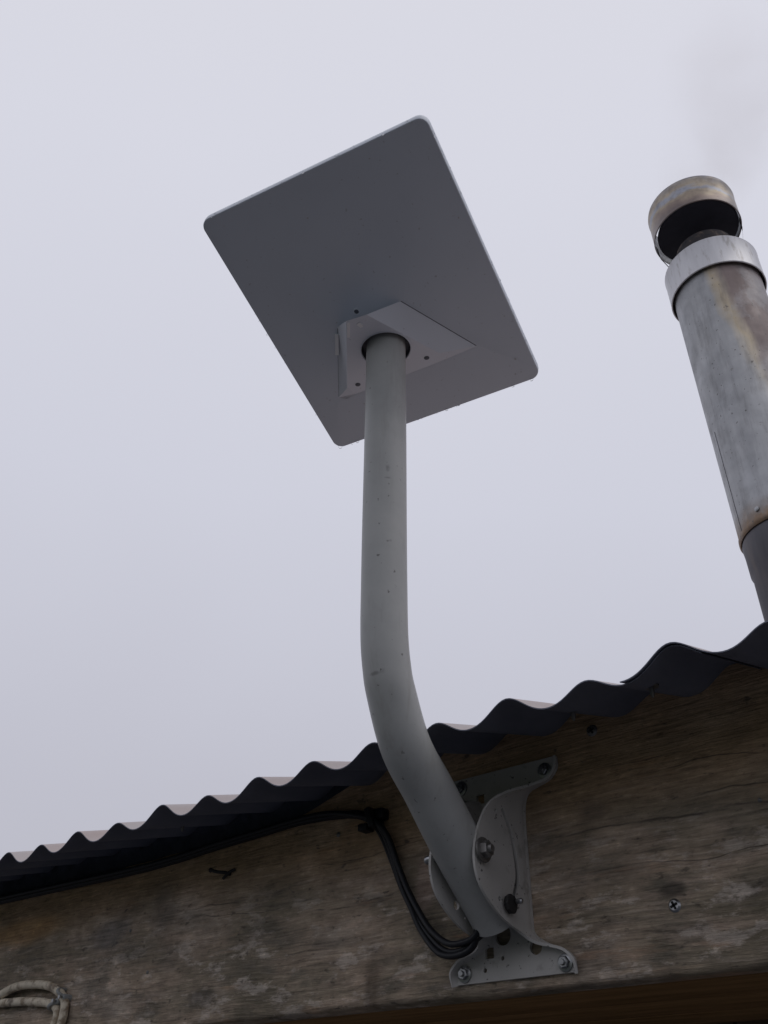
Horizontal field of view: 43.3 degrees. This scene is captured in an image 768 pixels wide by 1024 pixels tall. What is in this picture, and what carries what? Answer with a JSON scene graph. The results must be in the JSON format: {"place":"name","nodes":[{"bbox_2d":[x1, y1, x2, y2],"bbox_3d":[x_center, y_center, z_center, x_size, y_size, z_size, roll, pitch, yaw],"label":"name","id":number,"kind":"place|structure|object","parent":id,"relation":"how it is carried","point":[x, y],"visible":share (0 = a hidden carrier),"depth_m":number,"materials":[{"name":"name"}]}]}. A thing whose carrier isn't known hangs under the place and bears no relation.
{"place":"outdoors","nodes":[
{"label":"outdoors","id":0,"kind":"place"},
{"bbox_2d":[0,0,767,858],"label":"sky","id":1,"kind":"structure","parent":0,"point":[181,526],"materials":[{"name":"white"}]},
{"label":"ground","id":2,"kind":"structure","parent":0,"visible":0},
{"bbox_2d":[0,621,767,1023],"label":"shed","id":3,"kind":"structure","parent":2,"relation":"on","point":[646,815],"depth_m":0.84,"materials":[{"name":"brown wood"}]},
{"bbox_2d":[0,997,59,1023],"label":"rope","id":4,"kind":"object","parent":3,"relation":"attached to","point":[29,1001],"visible":0.98,"depth_m":1.11,"materials":[{"name":"beige fabric"}]},
{"bbox_2d":[0,980,68,1023],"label":"white cable","id":5,"kind":"object","parent":3,"relation":"attached to","point":[50,986],"visible":1,"depth_m":1.11,"materials":[{"name":"white plastic"}]},
{"bbox_2d":[47,998,59,1010],"bbox_3d":[-0.370,0.554,1.090,0.018,0.013,0.017,-25,-41,33],"label":"cable clip","id":6,"kind":"object","parent":3,"relation":"attached to","point":[56,1001],"visible":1,"depth_m":1.08,"materials":[{"name":"grey plastic"}]},
{"bbox_2d":[56,987,71,1001],"bbox_3d":[-0.360,0.542,1.088,0.016,0.015,0.017,-25,-41,33],"label":"cable clip","id":7,"kind":"object","parent":3,"relation":"attached to","point":[63,996],"visible":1,"depth_m":1.08,"materials":[{"name":"grey plastic"}]},
{"bbox_2d":[209,868,235,879],"bbox_3d":[-0.168,0.375,1.005,0.030,0.013,0.011,-4,-34,6],"label":"bent nail","id":8,"kind":"object","parent":3,"relation":"attached to","point":[226,873],"visible":1,"depth_m":1.00,"materials":[{"name":"black metal"}]},
{"bbox_2d":[358,807,388,833],"bbox_3d":[-0.012,0.286,0.900,0.029,0.019,0.018,-25,-41,33],"label":"cable clip","id":9,"kind":"object","parent":3,"relation":"attached to","point":[381,814],"visible":1,"depth_m":0.90,"materials":[{"name":"black plastic"}]},
{"bbox_2d":[0,810,478,947],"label":"black cable","id":10,"kind":"object","parent":9,"relation":"attached to","point":[435,934],"visible":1,"depth_m":0.96,"materials":[{"name":"plastic"}]},
{"bbox_2d":[0,810,479,959],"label":"black cable","id":11,"kind":"object","parent":9,"relation":"attached to","point":[465,952],"visible":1,"depth_m":0.95,"materials":[{"name":"plastic"}]},
{"bbox_2d":[0,817,483,952],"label":"black cable","id":12,"kind":"object","parent":9,"relation":"attached to","point":[437,944],"visible":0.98,"depth_m":0.92,"materials":[{"name":"plastic"}]},
{"bbox_2d":[360,332,577,987],"bbox_3d":[0.045,0.091,0.846,0.117,0.561,0.178,-25,-41,33],"label":"antenna mount","id":13,"kind":"object","parent":3,"relation":"attached to","point":[476,860],"visible":1,"depth_m":0.76,"materials":[{"name":"grey paint"}]},
{"bbox_2d":[203,115,537,445],"bbox_3d":[-0.008,-0.208,0.944,0.235,0.110,0.269,-16,-37,23],"label":"satellite dish","id":14,"kind":"object","parent":13,"relation":"attached to","point":[333,263],"visible":0.88,"depth_m":0.92,"materials":[{"name":"white plastic"}]},
{"bbox_2d":[209,121,533,444],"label":"dish water beads","id":15,"kind":"object","parent":14,"relation":"attached to","point":[466,208],"visible":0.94,"depth_m":0.89,"materials":[{"name":"white"}]},
{"bbox_2d":[648,175,767,620],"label":"chimney","id":16,"kind":"object","parent":3,"relation":"on","point":[715,282],"visible":1,"depth_m":1.70,"materials":[{"name":"metal"}]}
]}

